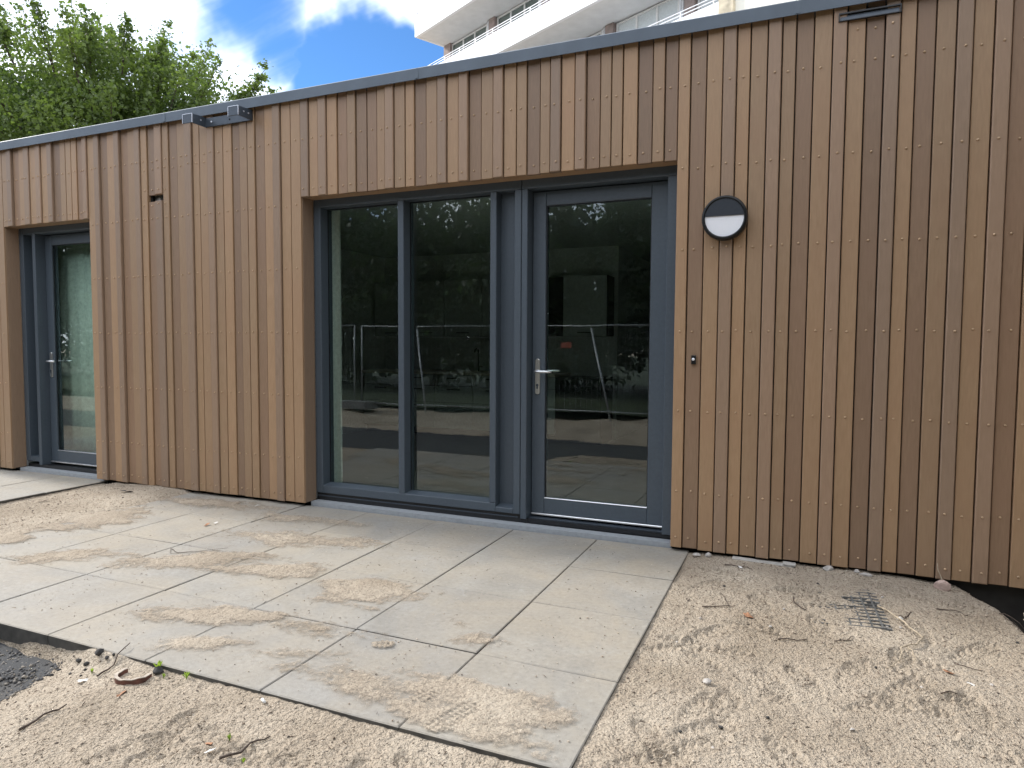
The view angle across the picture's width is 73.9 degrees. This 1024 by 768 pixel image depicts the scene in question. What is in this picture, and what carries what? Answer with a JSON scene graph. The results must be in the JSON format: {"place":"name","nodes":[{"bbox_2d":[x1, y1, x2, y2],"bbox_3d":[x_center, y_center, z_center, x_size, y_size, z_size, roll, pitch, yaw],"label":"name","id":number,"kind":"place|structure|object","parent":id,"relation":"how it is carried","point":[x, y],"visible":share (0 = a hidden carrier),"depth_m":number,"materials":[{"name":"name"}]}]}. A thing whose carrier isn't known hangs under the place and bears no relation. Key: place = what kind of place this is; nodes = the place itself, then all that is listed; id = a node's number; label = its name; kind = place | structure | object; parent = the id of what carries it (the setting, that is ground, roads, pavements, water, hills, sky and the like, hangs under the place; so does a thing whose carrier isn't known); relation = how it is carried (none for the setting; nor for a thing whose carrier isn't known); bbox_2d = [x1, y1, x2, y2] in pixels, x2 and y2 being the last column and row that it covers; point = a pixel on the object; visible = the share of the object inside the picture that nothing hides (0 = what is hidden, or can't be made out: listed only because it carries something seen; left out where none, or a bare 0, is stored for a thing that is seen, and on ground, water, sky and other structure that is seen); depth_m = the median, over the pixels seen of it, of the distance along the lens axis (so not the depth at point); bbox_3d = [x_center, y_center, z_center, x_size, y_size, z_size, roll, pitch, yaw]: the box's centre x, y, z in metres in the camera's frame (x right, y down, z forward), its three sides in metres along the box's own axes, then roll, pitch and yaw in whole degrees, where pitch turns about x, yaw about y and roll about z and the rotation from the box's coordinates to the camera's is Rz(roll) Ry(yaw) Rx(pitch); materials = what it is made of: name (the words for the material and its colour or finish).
{"place":"outdoors","nodes":[
{"label":"outdoors","id":0,"kind":"place"},
{"bbox_2d":[0,643,64,702],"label":"path","id":1,"kind":"structure","parent":0,"point":[27,662],"depth_m":2.91,"materials":[{"name":"grey gravel"}]},
{"bbox_2d":[0,468,106,503],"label":"side paving","id":2,"kind":"structure","parent":0,"point":[15,485],"depth_m":6.26,"materials":[{"name":"concrete"}]},
{"bbox_2d":[0,483,175,528],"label":"gravel","id":3,"kind":"structure","parent":0,"point":[76,504],"depth_m":5.51,"materials":[{"name":"beige gravel"}]},
{"bbox_2d":[0,0,443,128],"label":"sky","id":4,"kind":"structure","parent":0,"point":[308,43],"materials":[{"name":"blue"}]},
{"bbox_2d":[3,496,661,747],"bbox_3d":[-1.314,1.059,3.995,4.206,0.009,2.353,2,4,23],"label":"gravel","id":5,"kind":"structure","parent":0,"point":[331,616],"depth_m":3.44,"materials":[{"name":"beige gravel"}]},
{"bbox_2d":[0,482,1023,767],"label":"ground","id":6,"kind":"structure","parent":0,"point":[810,660],"depth_m":2.53,"materials":[{"name":"beige sand"}]},
{"bbox_2d":[18,704,66,730],"bbox_3d":[-1.649,1.167,2.388,0.027,0.014,0.170,1,3,18],"label":"twig","id":7,"kind":"object","parent":6,"relation":"on","point":[30,723],"visible":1,"depth_m":2.37,"materials":[{"name":"brown wood"}]},
{"bbox_2d":[94,648,103,655],"bbox_3d":[-1.735,1.125,2.857,0.031,0.028,0.040,2,3,22],"label":"tarmac crumb","id":8,"kind":"object","parent":6,"relation":"on","point":[99,651],"visible":1,"depth_m":2.85,"materials":[{"name":"black asphalt"}]},
{"bbox_2d":[96,643,129,676],"bbox_3d":[-1.636,1.137,2.811,0.022,0.063,0.183,1,3,11],"label":"twig","id":9,"kind":"object","parent":6,"relation":"on","point":[100,673],"visible":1,"depth_m":2.79,"materials":[{"name":"brown wood"}]},
{"bbox_2d":[114,668,151,684],"bbox_3d":[-1.507,1.169,2.679,0.147,0.051,0.090,0,1,23],"label":"clay ring","id":10,"kind":"object","parent":6,"relation":"on","point":[126,681],"visible":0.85,"depth_m":2.65,"materials":[{"name":"ceramic"}]},
{"bbox_2d":[0,0,281,141],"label":"broadleaf tree","id":11,"kind":"object","parent":6,"relation":"on","point":[32,104],"visible":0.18,"depth_m":15.84,"materials":[{"name":"green plant"}]},
{"bbox_2d":[153,666,163,674],"bbox_3d":[-1.413,1.143,2.716,0.035,0.034,0.036,-3,5,-45],"label":"stone","id":12,"kind":"object","parent":6,"relation":"on","point":[157,670],"visible":1,"depth_m":2.71,"materials":[{"name":"grey stone"}]},
{"bbox_2d":[160,88,185,106],"bbox_3d":[-7.809,-3.442,17.935,5.699,7.566,5.325,-2,4,-40],"label":"tree","id":13,"kind":"object","parent":6,"relation":"on","point":[171,98],"depth_m":16.19,"materials":[{"name":"green plant"}]},
{"bbox_2d":[182,671,189,678],"bbox_3d":[-1.276,1.142,2.666,0.030,0.037,0.020,-1,3,-20],"label":"weed","id":14,"kind":"object","parent":6,"relation":"on","point":[186,674],"visible":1,"depth_m":2.67,"materials":[{"name":"green plant"}]},
{"bbox_2d":[219,736,270,759],"bbox_3d":[-0.869,1.186,2.218,0.015,0.020,0.172,3,4,41],"label":"twig","id":15,"kind":"object","parent":6,"relation":"on","point":[234,753],"visible":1,"depth_m":2.20,"materials":[{"name":"brown wood"}]},
{"bbox_2d":[0,492,688,767],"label":"terrace paving","id":16,"kind":"structure","parent":6,"relation":"on","point":[562,601],"depth_m":3.37,"materials":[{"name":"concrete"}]},
{"bbox_2d":[170,548,222,553],"bbox_3d":[-1.971,1.038,4.238,0.355,0.005,0.112,0,3,-2],"label":"twig","id":17,"kind":"object","parent":16,"relation":"on","point":[189,551],"visible":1,"depth_m":4.22,"materials":[{"name":"brown wood"}]},
{"bbox_2d":[0,497,574,759],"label":"sand drift","id":18,"kind":"object","parent":16,"relation":"on","point":[501,706],"visible":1,"depth_m":3.16,"materials":[{"name":"beige sand"}]},
{"bbox_2d":[39,505,680,704],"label":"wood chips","id":19,"kind":"object","parent":16,"relation":"on","point":[322,581],"visible":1,"depth_m":3.67,"materials":[{"name":"brown wood"}]},
{"bbox_2d":[0,557,1022,767],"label":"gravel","id":20,"kind":"structure","parent":6,"relation":"on","point":[198,752],"depth_m":2.55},
{"bbox_2d":[0,0,1023,631],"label":"timber clad building","id":21,"kind":"structure","parent":6,"relation":"on","point":[840,316],"depth_m":4.54,"materials":[{"name":"brown wood"}]},
{"bbox_2d":[45,232,96,466],"bbox_3d":[-4.254,-0.335,6.745,0.949,2.287,0.202,2,4,23],"label":"door","id":22,"kind":"structure","parent":21,"relation":"in","point":[52,242],"depth_m":6.87,"materials":[{"name":"grey metal"}]},
{"bbox_2d":[58,244,95,452],"bbox_3d":[-4.270,-0.373,6.929,1.161,2.380,0.023,2,4,23],"label":"curtain","id":23,"kind":"object","parent":21,"relation":"hanging from","point":[76,326],"visible":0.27,"depth_m":7.02,"materials":[{"name":"white fabric"}]},
{"bbox_2d":[182,105,252,127],"bbox_3d":[-2.367,-2.144,5.467,0.593,0.081,0.156,2,4,23],"label":"steel bracket","id":24,"kind":"object","parent":21,"relation":"attached to","point":[238,114],"visible":1,"depth_m":5.49,"materials":[{"name":"grey metal"}]},
{"bbox_2d":[314,180,521,513],"bbox_3d":[-0.734,-0.277,5.195,1.787,2.360,0.145,2,4,23],"label":"window","id":25,"kind":"structure","parent":21,"relation":"in","point":[505,197],"depth_m":5.10,"materials":[{"name":"grey metal"}]},
{"bbox_2d":[361,369,612,444],"bbox_3d":[-0.420,0.272,9.513,3.570,0.889,0.655,2,4,23],"label":"kitchen unit","id":26,"kind":"object","parent":21,"relation":"on","point":[457,403],"visible":0.59,"depth_m":9.27,"materials":[{"name":"grey"}]},
{"bbox_2d":[474,348,482,370],"bbox_3d":[-0.471,-0.341,9.532,0.072,0.331,0.152,2,4,23],"label":"kitchen tap","id":27,"kind":"object","parent":26,"relation":"on","point":[477,349],"visible":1,"depth_m":9.59,"materials":[{"name":"black metal"}]},
{"bbox_2d":[374,275,614,335],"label":"wall cabinets","id":28,"kind":"object","parent":21,"relation":"attached to","point":[581,305],"depth_m":9.45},
{"bbox_2d":[374,283,397,335],"bbox_3d":[-1.774,-1.094,9.994,0.582,0.780,0.039,2,4,23],"label":"cupboard door","id":29,"kind":"structure","parent":28,"relation":"in","point":[385,294],"depth_m":10.03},
{"bbox_2d":[414,281,444,335],"bbox_3d":[-1.230,-1.078,9.764,0.582,0.780,0.039,2,4,23],"label":"cupboard door","id":30,"kind":"structure","parent":28,"relation":"in","point":[429,296],"depth_m":9.74,"materials":[{"name":"black"}]},
{"bbox_2d":[445,279,481,335],"bbox_3d":[-0.687,-1.062,9.534,0.582,0.780,0.039,2,4,23],"label":"cupboard door","id":31,"kind":"structure","parent":28,"relation":"in","point":[463,298],"depth_m":9.53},
{"bbox_2d":[482,279,489,335],"bbox_3d":[-0.144,-1.046,9.305,0.582,0.780,0.039,2,4,23],"label":"cupboard door","id":32,"kind":"structure","parent":28,"relation":"in","point":[485,282],"depth_m":9.40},
{"bbox_2d":[563,275,606,335],"bbox_3d":[0.942,-1.015,8.845,0.582,0.780,0.039,2,4,23],"label":"cupboard door","id":33,"kind":"structure","parent":28,"relation":"in","point":[584,297],"depth_m":8.84,"materials":[{"name":"black"}]},
{"bbox_2d":[531,181,667,527],"bbox_3d":[0.593,-0.194,4.694,0.950,2.287,0.202,2,4,23],"label":"door","id":34,"kind":"structure","parent":21,"relation":"in","point":[650,515],"depth_m":4.65,"materials":[{"name":"grey metal"}]},
{"bbox_2d":[691,355,695,363],"bbox_3d":[1.115,-0.149,4.180,0.027,0.054,0.026,2,4,23],"label":"door bell","id":35,"kind":"object","parent":21,"relation":"attached to","point":[693,359],"depth_m":4.17,"materials":[{"name":"black plastic"}]},
{"bbox_2d":[702,195,747,240],"bbox_3d":[1.262,-0.982,4.037,0.262,0.262,0.079,2,4,23],"label":"wall lamp","id":36,"kind":"object","parent":21,"relation":"attached to","point":[724,217],"visible":1,"depth_m":4.01,"materials":[{"name":"plastic"}]},
{"bbox_2d":[839,3,901,21],"bbox_3d":[1.950,-2.023,3.712,0.304,0.044,0.016,2,4,23],"label":"slot vent","id":37,"kind":"object","parent":21,"relation":"attached to","point":[868,13],"visible":1,"depth_m":3.71,"materials":[{"name":"black metal"}]},
{"bbox_2d":[703,678,711,684],"bbox_3d":[0.756,1.152,2.633,0.033,0.023,0.030,0,3,-9],"label":"stone","id":38,"kind":"object","parent":6,"relation":"on","point":[707,681],"visible":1,"depth_m":2.63,"materials":[{"name":"white stone"}]},
{"bbox_2d":[702,599,734,606],"bbox_3d":[1.073,1.108,3.459,0.129,0.010,0.250,3,4,37],"label":"twig","id":39,"kind":"object","parent":6,"relation":"on","point":[718,606],"visible":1,"depth_m":3.41,"materials":[{"name":"wood"}]},
{"bbox_2d":[718,0,794,13],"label":"stair tower","id":40,"kind":"structure","parent":6,"relation":"on","point":[725,6],"depth_m":17.27,"materials":[{"name":"paint"}]},
{"bbox_2d":[732,556,795,567],"bbox_3d":[1.501,1.062,4.063,0.355,0.032,0.048,3,4,23],"label":"wooden batten","id":41,"kind":"object","parent":6,"relation":"on","point":[789,564],"visible":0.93,"depth_m":4.05,"materials":[{"name":"grey wood"}]},
{"bbox_2d":[778,638,806,640],"bbox_3d":[1.248,1.137,3.030,0.131,0.009,0.014,0,3,2],"label":"twig","id":42,"kind":"object","parent":6,"relation":"on","point":[790,639],"visible":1,"depth_m":3.03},
{"bbox_2d":[822,565,833,570],"bbox_3d":[1.825,1.067,3.934,0.062,0.036,0.048,1,3,6],"label":"stone","id":43,"kind":"object","parent":6,"relation":"on","point":[828,568],"visible":1,"depth_m":3.92,"materials":[{"name":"white stone"}]},
{"bbox_2d":[809,590,891,630],"bbox_3d":[1.613,1.135,3.530,0.536,0.022,0.630,-2,2,20],"label":"plastic grid mat","id":44,"kind":"object","parent":6,"relation":"on","point":[871,604],"visible":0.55,"depth_m":3.37,"materials":[{"name":"black plastic"}]},
{"bbox_2d":[859,573,871,576],"bbox_3d":[1.995,1.078,3.838,0.066,0.028,0.032,1,3,17],"label":"stone","id":45,"kind":"object","parent":6,"relation":"on","point":[867,574],"visible":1,"depth_m":3.83,"materials":[{"name":"grey stone"}]},
{"bbox_2d":[877,605,923,667],"bbox_3d":[1.761,1.134,3.065,0.170,0.026,0.712,2,4,25],"label":"twig","id":46,"kind":"object","parent":6,"relation":"on","point":[908,626],"visible":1,"depth_m":3.08,"materials":[{"name":"brown wood"}]},
{"bbox_2d":[934,580,950,590],"bbox_3d":[2.317,1.084,3.664,0.080,0.068,0.045,2,4,29],"label":"brick fragment","id":47,"kind":"object","parent":6,"relation":"on","point":[943,585],"visible":1,"depth_m":3.65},
{"bbox_2d":[999,613,1023,632],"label":"twig","id":48,"kind":"object","parent":6,"relation":"on","point":[1012,619],"visible":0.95,"depth_m":3.29,"materials":[{"name":"wood"}]},
{"bbox_2d":[415,0,718,65],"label":"apartment tower","id":49,"kind":"structure","parent":0,"point":[457,30],"depth_m":23.77,"materials":[{"name":"paint"}]},
{"bbox_2d":[452,24,486,55],"bbox_3d":[-1.793,-13.958,28.699,0.075,1.500,2.520,-2,4,-40],"label":"window","id":50,"kind":"structure","parent":49,"relation":"in","point":[483,29],"depth_m":28.62,"materials":[{"name":"white glass"}]},
{"bbox_2d":[497,0,538,29],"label":"window","id":51,"kind":"structure","parent":49,"relation":"in","point":[528,3],"depth_m":26.29,"materials":[{"name":"white glass"}]},
{"bbox_2d":[616,0,678,31],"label":"window","id":52,"kind":"structure","parent":49,"relation":"in","point":[667,8],"depth_m":21.32,"materials":[{"name":"white glass"}]},
{"bbox_2d":[697,0,718,10],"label":"window","id":53,"kind":"structure","parent":49,"relation":"in","point":[699,1],"depth_m":19.89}
]}

